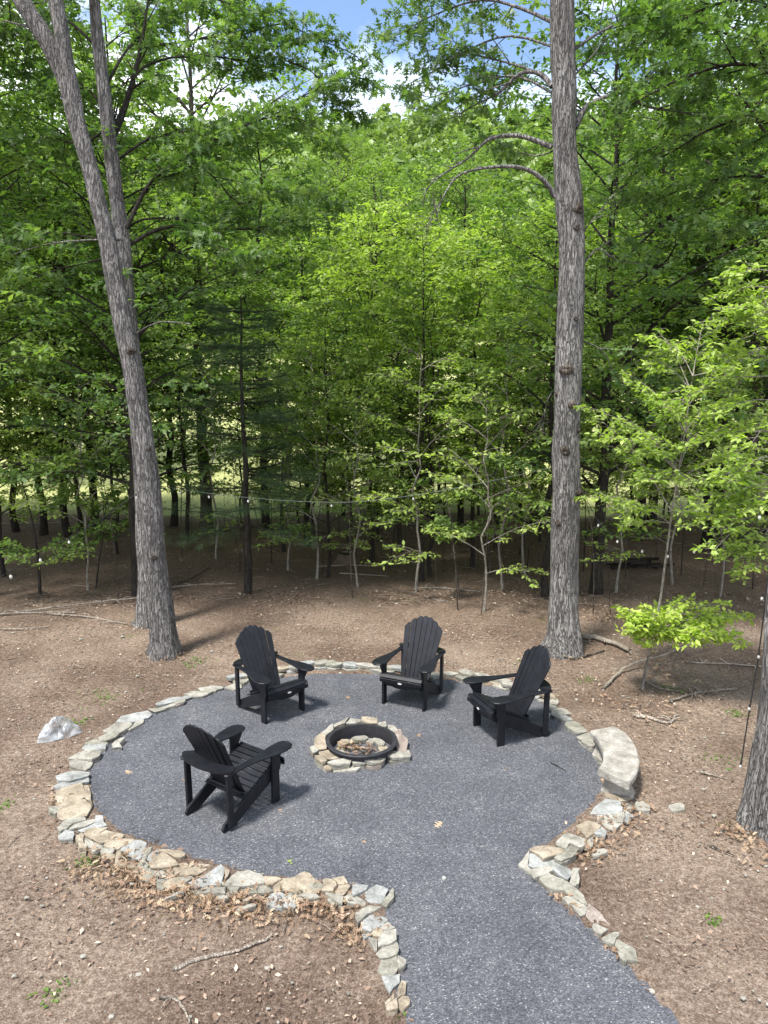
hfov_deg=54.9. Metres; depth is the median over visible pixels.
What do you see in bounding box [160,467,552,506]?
string lights
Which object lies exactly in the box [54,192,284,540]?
forest tree
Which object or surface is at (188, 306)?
forest tree
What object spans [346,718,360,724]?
stone
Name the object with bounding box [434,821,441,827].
fallen leaf
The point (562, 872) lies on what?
stone
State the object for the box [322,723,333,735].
stone
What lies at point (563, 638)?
oak tree
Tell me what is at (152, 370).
forest tree
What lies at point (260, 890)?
stone
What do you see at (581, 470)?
forest tree
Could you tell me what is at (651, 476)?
sapling
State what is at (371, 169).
forest tree
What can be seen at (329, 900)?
stone
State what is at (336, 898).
stone
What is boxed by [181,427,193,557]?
bare sapling
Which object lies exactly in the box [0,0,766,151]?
sky
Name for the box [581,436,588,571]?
bare sapling
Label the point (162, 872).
stone
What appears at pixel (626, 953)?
stone
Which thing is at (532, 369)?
forest tree
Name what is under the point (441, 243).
forest tree
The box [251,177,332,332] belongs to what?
forest tree
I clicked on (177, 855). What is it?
stone
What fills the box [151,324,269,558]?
forest tree
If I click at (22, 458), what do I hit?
forest tree
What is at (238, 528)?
bare sapling
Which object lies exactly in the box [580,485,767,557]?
string lights
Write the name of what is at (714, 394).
forest tree
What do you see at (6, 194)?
forest tree
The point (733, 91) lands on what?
forest tree
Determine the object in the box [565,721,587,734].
stone
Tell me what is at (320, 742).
stone
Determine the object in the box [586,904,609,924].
stone
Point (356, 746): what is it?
pit leaves
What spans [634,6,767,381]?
forest tree
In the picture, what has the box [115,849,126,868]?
stone
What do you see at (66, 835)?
stone
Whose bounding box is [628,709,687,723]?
fallen branch
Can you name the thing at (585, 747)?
stone
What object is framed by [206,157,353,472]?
forest tree
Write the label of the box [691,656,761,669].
fallen branch
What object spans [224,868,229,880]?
stone
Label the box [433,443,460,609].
bare sapling
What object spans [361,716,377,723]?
stone
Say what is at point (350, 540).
bare sapling
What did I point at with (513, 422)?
forest tree
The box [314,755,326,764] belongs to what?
stone
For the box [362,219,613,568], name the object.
forest tree
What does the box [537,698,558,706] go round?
stone
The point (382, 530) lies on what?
bare sapling
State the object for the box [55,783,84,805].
stone
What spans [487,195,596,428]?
forest tree
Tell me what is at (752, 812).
oak tree
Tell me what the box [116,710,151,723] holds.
stone
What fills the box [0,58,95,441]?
forest tree
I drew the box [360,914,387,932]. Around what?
stone
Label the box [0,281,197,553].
forest tree
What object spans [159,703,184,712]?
stone
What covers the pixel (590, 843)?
stone
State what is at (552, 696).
stone
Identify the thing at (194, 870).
stone
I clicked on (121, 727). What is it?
stone
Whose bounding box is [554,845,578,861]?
stone
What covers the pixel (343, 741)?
stone
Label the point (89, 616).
fallen branch
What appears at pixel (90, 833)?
stone
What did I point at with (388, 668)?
stone
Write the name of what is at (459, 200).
forest tree
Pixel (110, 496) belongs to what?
sapling
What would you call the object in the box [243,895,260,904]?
stone
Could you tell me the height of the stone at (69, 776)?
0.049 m
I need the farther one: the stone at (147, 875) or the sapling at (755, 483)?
the sapling at (755, 483)
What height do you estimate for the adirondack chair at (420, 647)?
0.964 m
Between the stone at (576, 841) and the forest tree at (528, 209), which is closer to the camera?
the stone at (576, 841)
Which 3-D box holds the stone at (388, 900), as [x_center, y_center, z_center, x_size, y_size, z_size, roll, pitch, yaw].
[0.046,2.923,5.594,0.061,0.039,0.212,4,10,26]
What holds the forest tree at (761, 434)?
on the ground
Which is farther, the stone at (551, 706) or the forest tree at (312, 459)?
the forest tree at (312, 459)
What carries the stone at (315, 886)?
on the ground
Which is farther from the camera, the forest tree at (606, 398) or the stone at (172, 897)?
the forest tree at (606, 398)
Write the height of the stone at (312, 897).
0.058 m
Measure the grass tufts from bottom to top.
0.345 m
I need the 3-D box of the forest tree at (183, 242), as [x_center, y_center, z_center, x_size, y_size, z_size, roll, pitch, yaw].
[-7.909,-6.593,22.596,8.192,13.924,7.926,1,9,5]
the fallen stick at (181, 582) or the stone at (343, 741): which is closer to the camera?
the stone at (343, 741)
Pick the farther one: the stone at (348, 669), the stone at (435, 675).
the stone at (348, 669)
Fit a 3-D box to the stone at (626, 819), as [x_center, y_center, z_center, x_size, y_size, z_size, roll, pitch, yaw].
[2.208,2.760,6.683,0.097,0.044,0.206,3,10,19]
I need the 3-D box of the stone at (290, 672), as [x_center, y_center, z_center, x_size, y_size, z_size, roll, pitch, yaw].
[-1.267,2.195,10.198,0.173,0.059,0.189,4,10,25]
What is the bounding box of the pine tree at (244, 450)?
[131,295,336,593]
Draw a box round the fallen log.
[582,633,631,652]
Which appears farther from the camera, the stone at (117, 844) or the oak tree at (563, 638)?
the oak tree at (563, 638)
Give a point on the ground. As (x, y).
(92, 998)
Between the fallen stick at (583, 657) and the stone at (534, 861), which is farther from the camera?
the fallen stick at (583, 657)
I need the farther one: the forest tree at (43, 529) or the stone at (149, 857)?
the forest tree at (43, 529)
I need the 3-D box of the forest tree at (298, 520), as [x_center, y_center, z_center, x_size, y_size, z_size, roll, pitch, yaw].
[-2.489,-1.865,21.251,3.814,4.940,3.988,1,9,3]
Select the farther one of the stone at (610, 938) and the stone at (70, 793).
the stone at (70, 793)
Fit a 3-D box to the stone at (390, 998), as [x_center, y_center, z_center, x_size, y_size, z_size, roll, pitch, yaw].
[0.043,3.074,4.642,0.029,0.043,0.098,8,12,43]
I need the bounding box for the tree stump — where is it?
[333,551,359,565]
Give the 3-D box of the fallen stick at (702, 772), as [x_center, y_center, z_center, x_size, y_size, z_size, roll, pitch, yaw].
[3.322,2.650,7.441,0.258,0.028,0.033,5,10,29]
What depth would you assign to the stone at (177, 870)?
5.92 m
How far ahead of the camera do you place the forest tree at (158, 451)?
20.59 m
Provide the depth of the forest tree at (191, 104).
18.29 m
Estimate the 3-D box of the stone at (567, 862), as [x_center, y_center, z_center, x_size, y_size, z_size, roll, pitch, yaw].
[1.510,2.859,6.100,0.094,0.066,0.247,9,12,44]
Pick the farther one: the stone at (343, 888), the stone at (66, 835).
the stone at (66, 835)
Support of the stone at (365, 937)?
on the ground
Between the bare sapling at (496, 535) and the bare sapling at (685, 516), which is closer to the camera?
the bare sapling at (496, 535)
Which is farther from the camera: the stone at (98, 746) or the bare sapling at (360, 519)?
the bare sapling at (360, 519)
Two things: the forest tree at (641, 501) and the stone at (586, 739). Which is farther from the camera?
the forest tree at (641, 501)
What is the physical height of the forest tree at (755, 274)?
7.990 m
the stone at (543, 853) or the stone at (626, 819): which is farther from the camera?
the stone at (626, 819)
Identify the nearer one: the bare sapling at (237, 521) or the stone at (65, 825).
the stone at (65, 825)
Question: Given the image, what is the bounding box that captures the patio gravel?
[89,674,678,1023]
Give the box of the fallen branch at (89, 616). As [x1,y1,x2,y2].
[50,611,127,623]
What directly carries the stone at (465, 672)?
on the stone at (460, 678)
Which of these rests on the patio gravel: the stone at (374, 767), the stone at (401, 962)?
the stone at (374, 767)
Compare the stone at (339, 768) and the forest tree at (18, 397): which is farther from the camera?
the forest tree at (18, 397)
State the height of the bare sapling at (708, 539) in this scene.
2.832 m
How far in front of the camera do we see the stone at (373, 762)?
7.57 m
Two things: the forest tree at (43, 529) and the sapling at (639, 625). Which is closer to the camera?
the sapling at (639, 625)
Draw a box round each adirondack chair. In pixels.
[180,724,291,832]
[232,625,314,723]
[372,616,445,711]
[463,645,552,746]
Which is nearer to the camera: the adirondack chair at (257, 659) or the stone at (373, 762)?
the stone at (373, 762)
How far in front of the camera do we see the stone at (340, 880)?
5.77 m
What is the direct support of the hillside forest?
on the ground
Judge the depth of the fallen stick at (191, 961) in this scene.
5.04 m
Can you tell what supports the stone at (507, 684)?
on the stone at (500, 687)
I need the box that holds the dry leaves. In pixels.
[31,513,767,958]
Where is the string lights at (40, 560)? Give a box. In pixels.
[1,486,148,578]
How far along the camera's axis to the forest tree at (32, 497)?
15.47 m
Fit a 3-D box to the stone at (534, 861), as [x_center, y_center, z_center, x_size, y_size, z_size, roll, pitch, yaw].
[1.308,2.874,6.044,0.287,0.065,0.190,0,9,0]
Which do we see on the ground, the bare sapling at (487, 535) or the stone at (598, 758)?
the bare sapling at (487, 535)
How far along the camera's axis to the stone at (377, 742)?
8.07 m
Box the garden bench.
[590,726,638,800]
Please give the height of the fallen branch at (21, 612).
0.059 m
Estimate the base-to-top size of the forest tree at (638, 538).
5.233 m
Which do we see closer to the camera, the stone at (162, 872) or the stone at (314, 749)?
the stone at (162, 872)
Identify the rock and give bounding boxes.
[37,716,81,742]
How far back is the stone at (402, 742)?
8.02 m
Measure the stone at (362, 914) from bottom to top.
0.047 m
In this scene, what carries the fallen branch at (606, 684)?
on the ground
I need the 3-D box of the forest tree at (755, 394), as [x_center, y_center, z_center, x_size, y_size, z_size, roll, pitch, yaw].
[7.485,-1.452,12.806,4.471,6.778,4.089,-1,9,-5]
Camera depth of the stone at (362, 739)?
8.14 m
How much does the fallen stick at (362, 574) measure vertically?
0.059 m
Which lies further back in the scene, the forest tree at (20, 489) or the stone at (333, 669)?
the forest tree at (20, 489)
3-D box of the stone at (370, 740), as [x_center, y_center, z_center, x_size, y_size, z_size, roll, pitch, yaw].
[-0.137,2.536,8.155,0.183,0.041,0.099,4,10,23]
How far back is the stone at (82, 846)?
6.19 m
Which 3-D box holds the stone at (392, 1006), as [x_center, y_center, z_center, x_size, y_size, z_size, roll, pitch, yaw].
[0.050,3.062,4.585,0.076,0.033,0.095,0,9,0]
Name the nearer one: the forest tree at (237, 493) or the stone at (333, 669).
the stone at (333, 669)
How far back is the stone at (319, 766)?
7.59 m
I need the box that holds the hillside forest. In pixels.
[0,89,766,296]
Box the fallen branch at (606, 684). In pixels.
[601,626,729,690]
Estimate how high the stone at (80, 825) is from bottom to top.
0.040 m
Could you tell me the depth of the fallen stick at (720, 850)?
6.22 m
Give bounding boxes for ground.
[0,222,767,1023]
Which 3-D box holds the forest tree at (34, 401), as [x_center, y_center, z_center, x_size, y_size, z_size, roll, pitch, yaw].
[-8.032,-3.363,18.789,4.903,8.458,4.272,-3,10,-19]
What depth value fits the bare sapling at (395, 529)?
16.24 m
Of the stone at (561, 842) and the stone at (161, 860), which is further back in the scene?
the stone at (561, 842)
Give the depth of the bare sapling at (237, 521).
18.44 m
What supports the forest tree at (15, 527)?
on the ground
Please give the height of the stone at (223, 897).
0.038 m
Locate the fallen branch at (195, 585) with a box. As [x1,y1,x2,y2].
[171,581,235,587]
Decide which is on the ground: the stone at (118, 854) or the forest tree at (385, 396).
the forest tree at (385, 396)
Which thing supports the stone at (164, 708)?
on the stone at (179, 705)
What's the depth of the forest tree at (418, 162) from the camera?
68.31 m
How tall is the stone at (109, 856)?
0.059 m
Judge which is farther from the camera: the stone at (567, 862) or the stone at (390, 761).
the stone at (390, 761)
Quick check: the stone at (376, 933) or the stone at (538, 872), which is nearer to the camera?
the stone at (376, 933)
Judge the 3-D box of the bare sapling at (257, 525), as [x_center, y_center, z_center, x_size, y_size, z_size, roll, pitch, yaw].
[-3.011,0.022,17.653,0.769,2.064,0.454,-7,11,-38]
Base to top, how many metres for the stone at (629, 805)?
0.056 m
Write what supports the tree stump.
on the ground
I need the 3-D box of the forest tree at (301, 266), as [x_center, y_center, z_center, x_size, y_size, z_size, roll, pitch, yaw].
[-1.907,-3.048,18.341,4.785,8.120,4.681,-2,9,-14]
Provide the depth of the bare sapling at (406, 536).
17.10 m
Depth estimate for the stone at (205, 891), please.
5.66 m
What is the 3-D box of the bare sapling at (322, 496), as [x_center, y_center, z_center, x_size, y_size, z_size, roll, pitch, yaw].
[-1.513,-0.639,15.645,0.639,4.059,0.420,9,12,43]
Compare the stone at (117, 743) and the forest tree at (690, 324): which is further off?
the forest tree at (690, 324)
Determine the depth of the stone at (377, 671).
10.15 m
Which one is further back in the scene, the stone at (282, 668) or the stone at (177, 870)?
the stone at (282, 668)
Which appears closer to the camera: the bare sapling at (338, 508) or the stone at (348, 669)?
the stone at (348, 669)
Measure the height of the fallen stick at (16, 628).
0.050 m
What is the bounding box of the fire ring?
[326,724,396,764]
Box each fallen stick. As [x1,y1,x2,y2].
[0,624,47,629]
[159,995,190,1023]
[172,567,209,585]
[172,933,272,971]
[320,564,375,566]
[339,572,385,575]
[423,595,449,601]
[569,650,604,660]
[700,771,727,778]
[709,844,734,855]
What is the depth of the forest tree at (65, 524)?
18.32 m
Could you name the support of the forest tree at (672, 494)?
on the ground
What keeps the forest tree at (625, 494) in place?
on the ground
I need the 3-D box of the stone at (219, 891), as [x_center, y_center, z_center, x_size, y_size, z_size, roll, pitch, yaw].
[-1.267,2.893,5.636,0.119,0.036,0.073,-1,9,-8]
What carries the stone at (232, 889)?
on the stone
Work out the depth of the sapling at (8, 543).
13.92 m
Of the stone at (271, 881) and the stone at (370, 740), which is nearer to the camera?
the stone at (271, 881)
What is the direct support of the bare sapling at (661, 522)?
on the ground
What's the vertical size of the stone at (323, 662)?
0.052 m
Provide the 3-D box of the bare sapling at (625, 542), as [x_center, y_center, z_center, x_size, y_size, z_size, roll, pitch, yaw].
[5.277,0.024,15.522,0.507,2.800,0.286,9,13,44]
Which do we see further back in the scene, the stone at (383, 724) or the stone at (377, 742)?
the stone at (383, 724)
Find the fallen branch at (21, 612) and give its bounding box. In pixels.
[0,609,75,614]
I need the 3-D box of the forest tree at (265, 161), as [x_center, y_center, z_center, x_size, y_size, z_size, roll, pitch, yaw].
[-3.397,-4.972,19.300,6.099,11.496,5.943,-5,10,-30]
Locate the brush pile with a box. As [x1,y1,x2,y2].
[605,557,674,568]
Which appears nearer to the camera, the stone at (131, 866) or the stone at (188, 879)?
the stone at (188, 879)
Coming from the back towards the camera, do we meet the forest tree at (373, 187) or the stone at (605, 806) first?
the forest tree at (373, 187)
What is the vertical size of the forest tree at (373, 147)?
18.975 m
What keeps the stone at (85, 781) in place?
on the stone
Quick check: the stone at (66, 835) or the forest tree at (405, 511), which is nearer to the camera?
the stone at (66, 835)
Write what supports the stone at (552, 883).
on the stone
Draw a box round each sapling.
[0,456,98,593]
[57,482,165,587]
[70,480,94,566]
[78,378,124,597]
[179,426,191,537]
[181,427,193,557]
[226,457,241,572]
[229,476,254,544]
[248,486,270,551]
[250,482,281,563]
[301,391,323,573]
[305,475,327,563]
[333,430,347,549]
[345,470,369,598]
[357,446,368,569]
[375,481,394,555]
[389,446,432,569]
[400,431,433,568]
[401,492,412,558]
[416,376,440,586]
[426,513,470,599]
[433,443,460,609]
[450,394,490,571]
[472,467,504,591]
[473,436,502,614]
[473,439,487,561]
[506,480,523,564]
[526,455,536,574]
[530,450,538,560]
[572,310,767,685]
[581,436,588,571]
[581,485,615,613]
[588,512,622,614]
[610,592,755,689]
[625,447,643,576]
[645,466,673,556]
[659,260,767,584]
[667,408,707,575]
[700,451,711,584]
[734,526,766,589]
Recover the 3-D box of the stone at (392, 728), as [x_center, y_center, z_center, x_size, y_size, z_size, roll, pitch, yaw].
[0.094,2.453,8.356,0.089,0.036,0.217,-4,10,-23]
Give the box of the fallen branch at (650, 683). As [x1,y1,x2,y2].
[646,680,683,691]
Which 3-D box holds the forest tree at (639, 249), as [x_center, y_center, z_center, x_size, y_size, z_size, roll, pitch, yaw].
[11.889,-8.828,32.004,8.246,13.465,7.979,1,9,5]
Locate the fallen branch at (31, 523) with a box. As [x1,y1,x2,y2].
[2,521,60,523]
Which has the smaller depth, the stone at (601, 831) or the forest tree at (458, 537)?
the stone at (601, 831)
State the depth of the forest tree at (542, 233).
13.09 m
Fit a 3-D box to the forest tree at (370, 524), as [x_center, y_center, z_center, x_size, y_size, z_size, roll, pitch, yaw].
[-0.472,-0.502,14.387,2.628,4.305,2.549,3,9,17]
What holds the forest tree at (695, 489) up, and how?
on the ground
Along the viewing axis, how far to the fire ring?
8.11 m
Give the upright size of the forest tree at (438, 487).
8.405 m
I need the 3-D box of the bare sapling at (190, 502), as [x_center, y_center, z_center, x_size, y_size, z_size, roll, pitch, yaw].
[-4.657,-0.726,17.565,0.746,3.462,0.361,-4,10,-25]
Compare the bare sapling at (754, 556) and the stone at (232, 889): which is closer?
the stone at (232, 889)
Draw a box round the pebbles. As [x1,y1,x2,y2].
[1,622,767,1023]
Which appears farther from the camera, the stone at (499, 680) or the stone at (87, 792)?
the stone at (499, 680)
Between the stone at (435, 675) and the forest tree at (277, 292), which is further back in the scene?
the forest tree at (277, 292)
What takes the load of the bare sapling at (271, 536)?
on the ground
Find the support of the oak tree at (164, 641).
on the ground
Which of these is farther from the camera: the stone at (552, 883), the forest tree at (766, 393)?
the forest tree at (766, 393)
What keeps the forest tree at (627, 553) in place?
on the ground
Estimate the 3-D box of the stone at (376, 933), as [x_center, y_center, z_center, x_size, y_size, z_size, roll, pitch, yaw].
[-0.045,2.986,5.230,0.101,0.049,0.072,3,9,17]
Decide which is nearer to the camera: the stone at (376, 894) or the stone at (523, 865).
the stone at (376, 894)
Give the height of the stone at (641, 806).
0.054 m
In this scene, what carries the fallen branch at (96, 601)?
on the ground
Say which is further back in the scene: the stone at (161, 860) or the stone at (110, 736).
the stone at (110, 736)
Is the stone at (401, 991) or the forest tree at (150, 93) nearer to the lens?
the stone at (401, 991)
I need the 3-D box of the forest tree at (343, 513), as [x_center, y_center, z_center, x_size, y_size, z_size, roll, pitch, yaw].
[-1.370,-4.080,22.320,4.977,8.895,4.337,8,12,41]
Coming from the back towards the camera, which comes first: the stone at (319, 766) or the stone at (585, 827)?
the stone at (319, 766)
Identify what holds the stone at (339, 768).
on the patio gravel
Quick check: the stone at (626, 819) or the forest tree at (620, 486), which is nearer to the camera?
the stone at (626, 819)
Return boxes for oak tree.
[0,0,190,660]
[0,0,392,628]
[357,0,767,659]
[585,0,767,842]
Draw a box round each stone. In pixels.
[48,806,58,815]
[53,777,89,789]
[55,771,89,783]
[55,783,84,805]
[57,799,91,821]
[57,817,85,832]
[58,830,73,840]
[68,749,101,761]
[68,819,94,830]
[69,759,92,771]
[75,832,83,843]
[78,815,106,832]
[78,842,86,851]
[78,847,86,855]
[82,743,106,749]
[83,785,92,806]
[83,827,107,840]
[84,739,107,745]
[84,837,102,855]
[92,830,123,844]
[98,731,119,741]
[100,847,114,855]
[101,853,114,863]
[103,722,131,734]
[103,838,133,851]
[112,737,125,748]
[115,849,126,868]
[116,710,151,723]
[121,840,146,861]
[127,862,135,873]
[128,719,143,731]
[135,847,151,872]
[141,867,158,884]
[147,850,159,861]
[148,698,185,712]
[149,852,178,869]
[155,696,191,707]
[155,870,170,879]
[156,879,166,893]
[157,849,184,860]
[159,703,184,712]
[162,877,189,892]
[164,863,188,876]
[164,891,183,901]
[177,876,192,883]
[179,864,208,876]
[184,691,212,698]
[188,871,210,889]
[192,887,210,896]
[198,685,223,692]
[209,864,224,887]
[210,888,224,895]
[218,893,229,901]
[224,684,241,690]
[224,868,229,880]
[224,870,263,888]
[226,673,245,680]
[227,886,239,894]
[233,678,248,685]
[236,903,256,914]
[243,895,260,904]
[244,884,273,896]
[264,876,282,887]
[266,892,298,911]
[273,871,321,893]
[277,666,288,671]
[285,892,319,903]
[286,670,297,673]
[288,665,297,671]
[300,660,314,664]
[308,883,322,889]
[309,745,318,754]
[314,659,336,665]
[314,732,326,750]
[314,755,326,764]
[315,760,325,768]
[319,749,339,760]
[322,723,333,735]
[322,878,336,894]
[323,765,331,771]
[323,897,336,908]
[325,662,342,667]
[325,892,343,905]
[327,667,341,670]
[327,758,351,766]
[330,764,350,770]
[333,717,349,727]
[333,765,360,772]
[333,876,347,884]
[335,884,349,895]
[337,739,348,748]
[342,661,357,668]
[342,667,357,670]
[343,893,365,906]
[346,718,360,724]
[351,735,367,742]
[351,883,367,896]
[352,761,364,765]
[355,662,376,668]
[355,905,381,926]
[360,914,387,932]
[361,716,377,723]
[361,885,388,903]
[362,932,371,940]
[365,758,385,765]
[365,761,384,769]
[366,738,373,744]
[368,937,376,951]
[370,668,395,674]
[371,929,382,937]
[373,738,384,746]
[374,665,393,670]
[376,941,398,959]
[377,721,386,727]
[377,956,397,974]
[378,745,387,750]
[378,929,396,947]
[380,922,394,930]
[381,888,393,908]
[381,974,399,994]
[385,994,393,1006]
[386,998,397,1012]
[386,1011,397,1015]
[387,725,396,732]
[387,750,410,760]
[387,753,410,763]
[388,665,400,671]
[395,729,407,751]
[397,955,405,970]
[397,980,405,998]
[398,996,409,1012]
[430,671,439,678]
[443,671,458,676]
[455,675,465,682]
[458,669,475,676]
[473,672,490,675]
[493,678,511,683]
[493,684,510,690]
[500,680,512,687]
[518,851,530,875]
[528,853,559,868]
[529,845,564,861]
[530,864,557,880]
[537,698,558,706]
[539,693,554,699]
[539,873,587,906]
[549,704,556,710]
[551,708,571,716]
[552,865,571,880]
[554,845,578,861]
[554,854,576,865]
[555,715,572,721]
[556,836,568,849]
[562,833,584,850]
[562,896,579,907]
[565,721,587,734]
[569,868,579,886]
[572,903,586,917]
[576,820,600,839]
[577,733,594,750]
[577,739,592,752]
[582,836,592,851]
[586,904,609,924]
[590,798,622,815]
[591,848,607,858]
[592,923,607,935]
[594,812,624,832]
[594,827,606,838]
[595,755,601,762]
[601,932,619,946]
[604,792,631,804]
[614,939,637,965]
[623,802,634,812]
[623,809,633,824]
[635,801,649,813]
[668,803,684,812]
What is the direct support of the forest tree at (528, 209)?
on the ground
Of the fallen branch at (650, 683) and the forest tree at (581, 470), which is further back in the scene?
the forest tree at (581, 470)
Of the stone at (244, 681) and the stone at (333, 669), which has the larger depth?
the stone at (333, 669)
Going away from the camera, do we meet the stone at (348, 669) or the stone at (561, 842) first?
the stone at (561, 842)
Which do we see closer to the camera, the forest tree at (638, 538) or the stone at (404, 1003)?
the stone at (404, 1003)
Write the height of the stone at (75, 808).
0.036 m
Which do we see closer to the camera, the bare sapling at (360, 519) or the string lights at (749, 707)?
the string lights at (749, 707)
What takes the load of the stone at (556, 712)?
on the stone
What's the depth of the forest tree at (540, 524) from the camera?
19.01 m
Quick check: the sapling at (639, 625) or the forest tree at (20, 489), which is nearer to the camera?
the sapling at (639, 625)
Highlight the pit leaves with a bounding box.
[337,739,376,753]
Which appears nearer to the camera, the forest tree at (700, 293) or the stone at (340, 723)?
the stone at (340, 723)
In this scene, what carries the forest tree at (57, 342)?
on the ground
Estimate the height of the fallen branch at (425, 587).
0.054 m
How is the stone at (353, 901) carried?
on the ground
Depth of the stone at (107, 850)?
6.17 m
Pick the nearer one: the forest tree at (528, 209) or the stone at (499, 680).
the stone at (499, 680)
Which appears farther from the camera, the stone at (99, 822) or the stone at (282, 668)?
the stone at (282, 668)
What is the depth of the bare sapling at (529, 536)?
15.57 m
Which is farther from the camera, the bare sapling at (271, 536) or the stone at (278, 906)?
the bare sapling at (271, 536)
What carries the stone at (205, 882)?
on the ground
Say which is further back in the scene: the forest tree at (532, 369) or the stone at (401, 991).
the forest tree at (532, 369)
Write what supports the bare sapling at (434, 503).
on the ground
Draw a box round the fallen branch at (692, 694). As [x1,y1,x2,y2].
[668,684,737,701]
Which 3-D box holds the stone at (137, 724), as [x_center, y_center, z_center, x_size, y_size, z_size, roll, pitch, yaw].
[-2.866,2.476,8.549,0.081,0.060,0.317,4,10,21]
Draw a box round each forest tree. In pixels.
[0,0,136,489]
[0,0,282,596]
[0,3,165,483]
[0,4,159,407]
[0,45,191,528]
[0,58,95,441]
[0,114,166,536]
[0,140,148,535]
[0,145,67,398]
[0,173,84,531]
[0,203,161,539]
[0,225,153,499]
[0,260,95,576]
[0,274,53,472]
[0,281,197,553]
[0,389,58,523]
[2,216,82,418]
[3,22,252,417]
[4,0,340,530]
[5,352,128,589]
[41,209,224,489]
[42,203,215,481]
[45,116,281,526]
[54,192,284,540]
[122,171,178,324]
[138,237,234,458]
[147,72,367,531]
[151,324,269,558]
[162,152,261,344]
[165,164,247,336]
[166,361,290,524]
[189,222,337,518]
[199,283,366,551]
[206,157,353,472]
[212,215,404,546]
[224,358,346,569]
[228,364,363,523]
[237,297,410,577]
[244,199,512,561]
[244,320,413,578]
[249,226,422,515]
[250,380,368,534]
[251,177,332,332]
[259,276,446,550]
[266,118,383,313]
[278,159,461,531]
[281,186,519,552]
[296,378,424,586]
[301,352,445,541]
[314,155,450,482]
[319,126,411,327]
[320,221,513,581]
[328,273,538,576]
[346,140,527,515]
[347,326,493,591]
[357,154,554,539]
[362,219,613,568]
[366,257,506,503]
[391,153,470,332]
[398,200,619,548]
[399,378,497,520]
[419,174,504,325]
[419,367,584,611]
[424,126,518,329]
[426,298,599,589]
[426,362,530,515]
[432,176,681,598]
[435,249,611,554]
[436,311,613,575]
[444,0,767,594]
[463,197,675,487]
[467,167,631,525]
[468,343,546,504]
[485,319,621,541]
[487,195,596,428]
[519,400,612,512]
[533,0,767,523]
[542,61,767,540]
[553,320,706,592]
[554,247,736,527]
[555,166,631,293]
[581,396,648,500]
[584,101,748,444]
[584,153,742,384]
[587,0,767,559]
[587,35,767,550]
[596,105,767,548]
[600,331,767,584]
[609,369,723,519]
[609,428,672,499]
[618,210,767,504]
[624,83,767,488]
[626,372,765,528]
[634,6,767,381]
[644,24,766,425]
[658,26,767,533]
[661,365,767,597]
[670,236,767,538]
[687,409,767,494]
[689,247,767,474]
[717,143,767,429]
[727,397,767,527]
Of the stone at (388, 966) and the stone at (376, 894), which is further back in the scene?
the stone at (376, 894)
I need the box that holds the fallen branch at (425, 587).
[418,585,479,591]
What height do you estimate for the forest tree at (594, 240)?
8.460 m
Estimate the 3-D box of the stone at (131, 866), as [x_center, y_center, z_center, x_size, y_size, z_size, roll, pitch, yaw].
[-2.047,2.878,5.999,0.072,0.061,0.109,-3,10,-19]
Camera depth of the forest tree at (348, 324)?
17.12 m
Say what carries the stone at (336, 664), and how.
on the stone at (333, 669)
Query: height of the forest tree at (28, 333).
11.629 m
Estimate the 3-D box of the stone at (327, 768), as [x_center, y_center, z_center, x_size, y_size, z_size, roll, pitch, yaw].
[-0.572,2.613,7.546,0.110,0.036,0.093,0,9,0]
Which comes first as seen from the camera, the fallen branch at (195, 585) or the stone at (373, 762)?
the stone at (373, 762)
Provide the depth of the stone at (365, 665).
10.22 m
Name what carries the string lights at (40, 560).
hanging from the oak tree at (164, 641)
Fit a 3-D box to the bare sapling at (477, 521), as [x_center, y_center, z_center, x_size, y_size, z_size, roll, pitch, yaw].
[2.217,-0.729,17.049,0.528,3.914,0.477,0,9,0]
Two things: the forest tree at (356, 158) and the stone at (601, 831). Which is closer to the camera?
the stone at (601, 831)
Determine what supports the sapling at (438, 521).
on the ground
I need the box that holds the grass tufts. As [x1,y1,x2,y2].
[0,537,752,1021]
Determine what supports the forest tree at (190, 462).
on the ground
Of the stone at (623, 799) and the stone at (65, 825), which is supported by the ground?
the stone at (623, 799)
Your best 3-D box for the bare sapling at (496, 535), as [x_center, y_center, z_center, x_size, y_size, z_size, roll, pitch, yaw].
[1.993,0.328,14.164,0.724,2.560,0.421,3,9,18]
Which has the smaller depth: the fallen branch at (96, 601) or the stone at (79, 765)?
the stone at (79, 765)
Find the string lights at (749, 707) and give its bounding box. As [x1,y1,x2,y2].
[739,570,767,767]
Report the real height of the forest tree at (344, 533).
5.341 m
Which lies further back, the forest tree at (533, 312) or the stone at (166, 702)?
the forest tree at (533, 312)
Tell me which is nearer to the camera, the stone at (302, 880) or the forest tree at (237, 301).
the stone at (302, 880)
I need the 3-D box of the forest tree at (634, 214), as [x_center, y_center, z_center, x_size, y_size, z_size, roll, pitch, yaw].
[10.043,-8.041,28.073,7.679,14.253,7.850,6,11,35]
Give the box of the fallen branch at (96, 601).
[1,596,136,615]
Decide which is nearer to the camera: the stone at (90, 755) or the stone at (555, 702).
the stone at (90, 755)
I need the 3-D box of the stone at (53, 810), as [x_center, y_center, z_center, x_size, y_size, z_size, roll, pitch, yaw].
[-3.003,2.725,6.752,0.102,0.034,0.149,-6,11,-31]
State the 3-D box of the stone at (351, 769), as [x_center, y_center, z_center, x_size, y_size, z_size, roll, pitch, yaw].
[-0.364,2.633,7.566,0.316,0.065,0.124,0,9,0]

